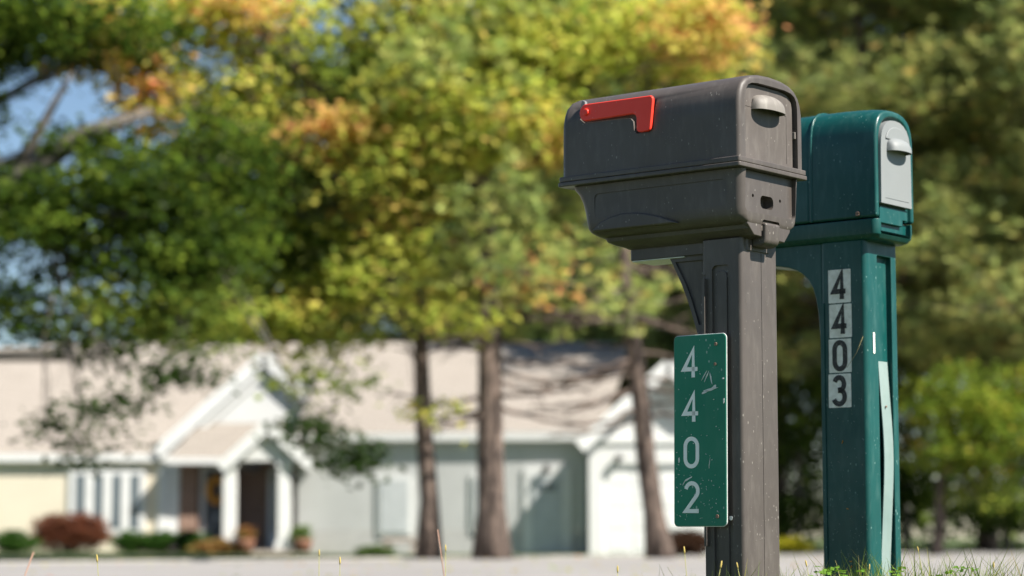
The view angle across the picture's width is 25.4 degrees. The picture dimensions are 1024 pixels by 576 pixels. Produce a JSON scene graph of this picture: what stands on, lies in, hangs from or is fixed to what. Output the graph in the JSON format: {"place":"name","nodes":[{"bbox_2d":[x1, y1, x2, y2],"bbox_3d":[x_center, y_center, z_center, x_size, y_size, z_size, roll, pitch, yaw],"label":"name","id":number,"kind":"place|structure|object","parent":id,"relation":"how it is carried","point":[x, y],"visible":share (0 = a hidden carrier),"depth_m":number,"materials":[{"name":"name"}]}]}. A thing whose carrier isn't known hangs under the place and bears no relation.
{"place":"outdoors","nodes":[
{"label":"outdoors","id":0,"kind":"place"},
{"bbox_2d":[0,552,1023,575],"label":"road","id":1,"kind":"structure","parent":0,"point":[608,565],"depth_m":29.75,"materials":[{"name":"grey asphalt"}]},
{"bbox_2d":[0,551,1023,562],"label":"kerb","id":2,"kind":"structure","parent":1,"relation":"on","point":[383,558],"depth_m":38.98,"materials":[{"name":"concrete"}]},
{"bbox_2d":[11,555,1023,575],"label":"fallen leaves","id":3,"kind":"object","parent":1,"relation":"on","point":[568,569],"visible":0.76,"depth_m":30.75,"materials":[{"name":"brown plant"}]},
{"bbox_2d":[0,539,1023,560],"bbox_3d":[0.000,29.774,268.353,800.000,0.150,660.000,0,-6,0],"label":"ground","id":4,"kind":"structure","parent":0,"point":[953,546],"depth_m":47.89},
{"bbox_2d":[0,528,44,552],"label":"round shrub","id":5,"kind":"object","parent":4,"relation":"on","point":[14,541],"visible":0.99,"depth_m":54.94,"materials":[{"name":"green plant"}]},
{"bbox_2d":[21,509,115,552],"bbox_3d":[-11.003,6.086,56.706,2.450,1.155,1.857,0,-6,0],"label":"red shrub","id":6,"kind":"object","parent":4,"relation":"on","point":[69,534],"visible":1,"depth_m":56.37,"materials":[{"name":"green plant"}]},
{"bbox_2d":[104,529,147,552],"bbox_3d":[-9.296,6.190,55.405,1.132,0.662,1.212,-2,-7,20],"label":"round shrub","id":7,"kind":"object","parent":4,"relation":"on","point":[128,541],"visible":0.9,"depth_m":55.10,"materials":[{"name":"green plant"}]},
{"bbox_2d":[136,529,179,552],"bbox_3d":[-8.580,6.170,55.141,1.137,0.646,1.178,0,-6,0],"label":"round shrub","id":8,"kind":"object","parent":4,"relation":"on","point":[155,542],"visible":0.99,"depth_m":54.94,"materials":[{"name":"green plant"}]},
{"bbox_2d":[166,528,212,552],"bbox_3d":[-7.924,6.189,55.396,1.255,0.669,1.199,4,-7,-29],"label":"round shrub","id":9,"kind":"object","parent":4,"relation":"on","point":[187,538],"visible":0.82,"depth_m":55.13,"materials":[{"name":"green plant"}]},
{"bbox_2d":[0,0,422,489],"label":"maple tree","id":10,"kind":"object","parent":4,"relation":"on","point":[46,221],"visible":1,"depth_m":36.12,"materials":[{"name":"green plant"}]},
{"bbox_2d":[183,536,239,553],"bbox_3d":[-6.831,5.986,52.659,1.587,0.475,1.270,0,-6,0],"label":"porch shrub","id":11,"kind":"object","parent":4,"relation":"on","point":[216,545],"visible":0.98,"depth_m":52.40,"materials":[{"name":"orange plant"}]},
{"bbox_2d":[112,53,339,342],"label":"pine tree","id":12,"kind":"object","parent":4,"relation":"on","point":[157,335],"visible":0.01,"depth_m":77.09,"materials":[{"name":"green plant"}]},
{"bbox_2d":[24,530,444,575],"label":"dry stalks","id":13,"kind":"object","parent":4,"relation":"on","point":[437,533],"visible":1,"depth_m":4.67,"materials":[{"name":"beige plant"}]},
{"bbox_2d":[232,525,256,552],"bbox_3d":[-6.140,5.785,52.476,0.580,0.634,0.759,-6,-8,41],"label":"planter","id":14,"kind":"object","parent":4,"relation":"on","point":[245,543],"visible":1,"depth_m":52.34,"materials":[{"name":"ceramic"}]},
{"bbox_2d":[288,523,313,552],"bbox_3d":[-4.895,5.771,52.679,0.636,0.706,0.575,0,-6,0],"label":"planter","id":15,"kind":"object","parent":4,"relation":"on","point":[301,543],"visible":1,"depth_m":52.55,"materials":[{"name":"ceramic"}]},
{"bbox_2d":[201,38,449,342],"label":"pine tree","id":16,"kind":"object","parent":4,"relation":"on","point":[320,254],"visible":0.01,"depth_m":73.37,"materials":[{"name":"green plant"}]},
{"bbox_2d":[0,342,705,553],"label":"house","id":17,"kind":"structure","parent":4,"relation":"on","point":[212,466],"depth_m":58.28,"materials":[{"name":"beige paint"}]},
{"bbox_2d":[69,470,145,534],"bbox_3d":[-10.617,5.622,59.690,2.005,1.680,0.095,0,-6,0],"label":"window","id":18,"kind":"structure","parent":17,"relation":"in","point":[119,496],"depth_m":59.67,"materials":[{"name":"white paint"}]},
{"bbox_2d":[377,476,412,535],"bbox_3d":[-2.732,5.079,52.992,0.830,1.380,0.070,-1,-6,10],"label":"window","id":19,"kind":"structure","parent":17,"relation":"in","point":[394,498],"depth_m":52.95,"materials":[{"name":"white paint"}]},
{"bbox_2d":[471,474,476,532],"bbox_3d":[-0.652,4.982,52.615,0.600,1.370,0.070,-1,-6,10],"label":"window","id":20,"kind":"structure","parent":17,"relation":"in","point":[473,476],"depth_m":52.65,"materials":[{"name":"white paint"}]},
{"bbox_2d":[603,464,705,553],"bbox_3d":[3.535,4.973,51.482,3.050,2.100,0.065,0,-6,0],"label":"garage door","id":21,"kind":"structure","parent":17,"relation":"in","point":[623,516],"depth_m":51.46,"materials":[{"name":"white paint"}]},
{"bbox_2d":[351,543,397,554],"bbox_3d":[-3.046,5.846,50.679,1.078,0.319,0.763,0,-6,0],"label":"lawn shrub","id":22,"kind":"object","parent":4,"relation":"on","point":[378,549],"visible":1,"depth_m":50.50,"materials":[{"name":"green plant"}]},
{"bbox_2d":[295,0,477,338],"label":"pine tree","id":23,"kind":"object","parent":4,"relation":"on","point":[387,17],"depth_m":80.28,"materials":[{"name":"green plant"}]},
{"bbox_2d":[382,538,415,552],"bbox_3d":[-2.518,5.827,51.471,0.840,0.330,0.360,0,-6,0],"label":"garden bench","id":24,"kind":"object","parent":4,"relation":"on","point":[387,542],"visible":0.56,"depth_m":51.31,"materials":[{"name":"stone"}]},
{"bbox_2d":[21,0,790,558],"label":"maple tree","id":25,"kind":"object","parent":4,"relation":"on","point":[691,32],"visible":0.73,"depth_m":39.61,"materials":[{"name":"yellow plant"}]},
{"bbox_2d":[305,0,623,410],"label":"pine tree","id":26,"kind":"object","parent":4,"relation":"on","point":[387,335],"visible":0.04,"depth_m":70.21,"materials":[{"name":"green plant"}]},
{"bbox_2d":[320,0,636,558],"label":"pine tree","id":27,"kind":"object","parent":4,"relation":"on","point":[491,539],"visible":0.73,"depth_m":39.65,"materials":[{"name":"leaves"},{"name":"bark"}]},
{"bbox_2d":[97,552,922,575],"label":"weed stalks","id":28,"kind":"object","parent":4,"relation":"on","point":[617,573],"visible":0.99,"depth_m":5.06,"materials":[{"name":"plant"}]},
{"bbox_2d":[96,545,994,572],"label":"seed heads","id":29,"kind":"object","parent":28,"relation":"attached to","point":[617,566],"visible":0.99,"depth_m":5.16,"materials":[{"name":"brown plant"}]},
{"bbox_2d":[396,0,667,402],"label":"pine tree","id":30,"kind":"object","parent":4,"relation":"on","point":[504,211],"depth_m":76.79,"materials":[{"name":"green plant"}]},
{"bbox_2d":[438,0,697,557],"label":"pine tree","id":31,"kind":"object","parent":4,"relation":"on","point":[657,541],"visible":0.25,"depth_m":41.80,"materials":[{"name":"broad autumn leaves"},{"name":"bark"}]},
{"bbox_2d":[451,7,690,361],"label":"pine tree","id":32,"kind":"object","parent":4,"relation":"on","point":[562,331],"visible":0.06,"depth_m":68.33,"materials":[{"name":"green plant"}]},
{"bbox_2d":[558,75,806,575],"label":"mailbox","id":33,"kind":"object","parent":4,"relation":"on","point":[695,184],"visible":1,"depth_m":5.38,"materials":[{"name":"grey plastic"}]},
{"bbox_2d":[745,84,795,167],"bbox_3d":[0.615,-0.386,5.403,0.052,0.180,0.225,-5,-8,39],"label":"door","id":34,"kind":"structure","parent":33,"relation":"in","point":[768,112],"depth_m":5.40,"materials":[{"name":"grey plastic"}]},
{"bbox_2d":[669,528,705,555],"bbox_3d":[3.585,5.234,46.743,1.374,0.676,1.492,0,-6,0],"label":"brown shrub","id":35,"kind":"object","parent":4,"relation":"on","point":[691,541],"visible":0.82,"depth_m":46.41,"materials":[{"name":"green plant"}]},
{"bbox_2d":[580,0,801,432],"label":"pine tree","id":36,"kind":"object","parent":4,"relation":"on","point":[672,265],"depth_m":76.43,"materials":[{"name":"green plant"}]},
{"bbox_2d":[578,0,976,538],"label":"pine tree","id":37,"kind":"object","parent":4,"relation":"on","point":[651,364],"visible":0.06,"depth_m":65.41,"materials":[{"name":"green plant"}]},
{"bbox_2d":[779,535,814,553],"bbox_3d":[6.302,5.858,51.650,1.166,0.508,1.219,0,-6,0],"label":"yellow shrub","id":38,"kind":"object","parent":4,"relation":"on","point":[790,545],"visible":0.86,"depth_m":51.44,"materials":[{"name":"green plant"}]},
{"bbox_2d":[777,360,823,539],"bbox_3d":[7.563,4.523,59.860,3.688,5.262,4.040,0,-6,0],"label":"understorey tree","id":39,"kind":"object","parent":4,"relation":"on","point":[801,446],"visible":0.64,"depth_m":59.65,"materials":[{"name":"green plant"}]},
{"bbox_2d":[654,0,1023,396],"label":"pine tree","id":40,"kind":"object","parent":4,"relation":"on","point":[819,92],"visible":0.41,"depth_m":58.02,"materials":[{"name":"green plant"}]},
{"bbox_2d":[659,544,1023,575],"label":"verge grass","id":41,"kind":"structure","parent":4,"relation":"on","point":[934,573],"depth_m":5.59,"materials":[{"name":"green plant"}]},
{"bbox_2d":[810,566,977,575],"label":"clover","id":42,"kind":"object","parent":41,"relation":"on","point":[829,570],"visible":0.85,"depth_m":5.53,"materials":[{"name":"green plant"}]},
{"bbox_2d":[776,110,912,575],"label":"mailbox","id":43,"kind":"object","parent":4,"relation":"on","point":[850,230],"visible":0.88,"depth_m":6.02,"materials":[{"name":"teal plastic"}]},
{"bbox_2d":[878,121,911,209],"bbox_3d":[1.026,-0.332,6.052,0.054,0.228,0.162,-5,-8,39],"label":"door","id":44,"kind":"structure","parent":43,"relation":"in","point":[894,149],"depth_m":6.04,"materials":[{"name":"grey plastic"}]},
{"bbox_2d":[726,0,1023,548],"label":"wood","id":45,"kind":"object","parent":4,"relation":"on","point":[922,526],"visible":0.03,"depth_m":77.10,"materials":[{"name":"green plant"}]},
{"bbox_2d":[780,0,1023,550],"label":"pine tree","id":46,"kind":"object","parent":4,"relation":"on","point":[988,542],"visible":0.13,"depth_m":61.01,"materials":[{"name":"green plant"}]},
{"bbox_2d":[897,354,973,551],"bbox_3d":[10.532,4.420,60.978,3.966,5.747,3.528,0,-6,0],"label":"understorey tree","id":47,"kind":"object","parent":4,"relation":"on","point":[909,492],"visible":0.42,"depth_m":60.56,"materials":[{"name":"green plant"}]},
{"bbox_2d":[896,0,1023,392],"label":"pine tree","id":48,"kind":"object","parent":4,"relation":"on","point":[1007,29],"visible":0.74,"depth_m":56.69,"materials":[{"name":"green plant"}]},
{"bbox_2d":[898,350,1023,554],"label":"young maple","id":49,"kind":"object","parent":4,"relation":"on","point":[950,451],"visible":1,"depth_m":48.97,"materials":[{"name":"green plant"}]},
{"bbox_2d":[916,435,1023,550],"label":"understorey tree","id":50,"kind":"object","parent":4,"relation":"on","point":[1007,522],"visible":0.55,"depth_m":58.69,"materials":[{"name":"green plant"}]},
{"bbox_2d":[0,0,1023,538],"label":"sky","id":51,"kind":"structure","parent":0,"point":[71,103],"materials":[{"name":"blue"}]}
]}

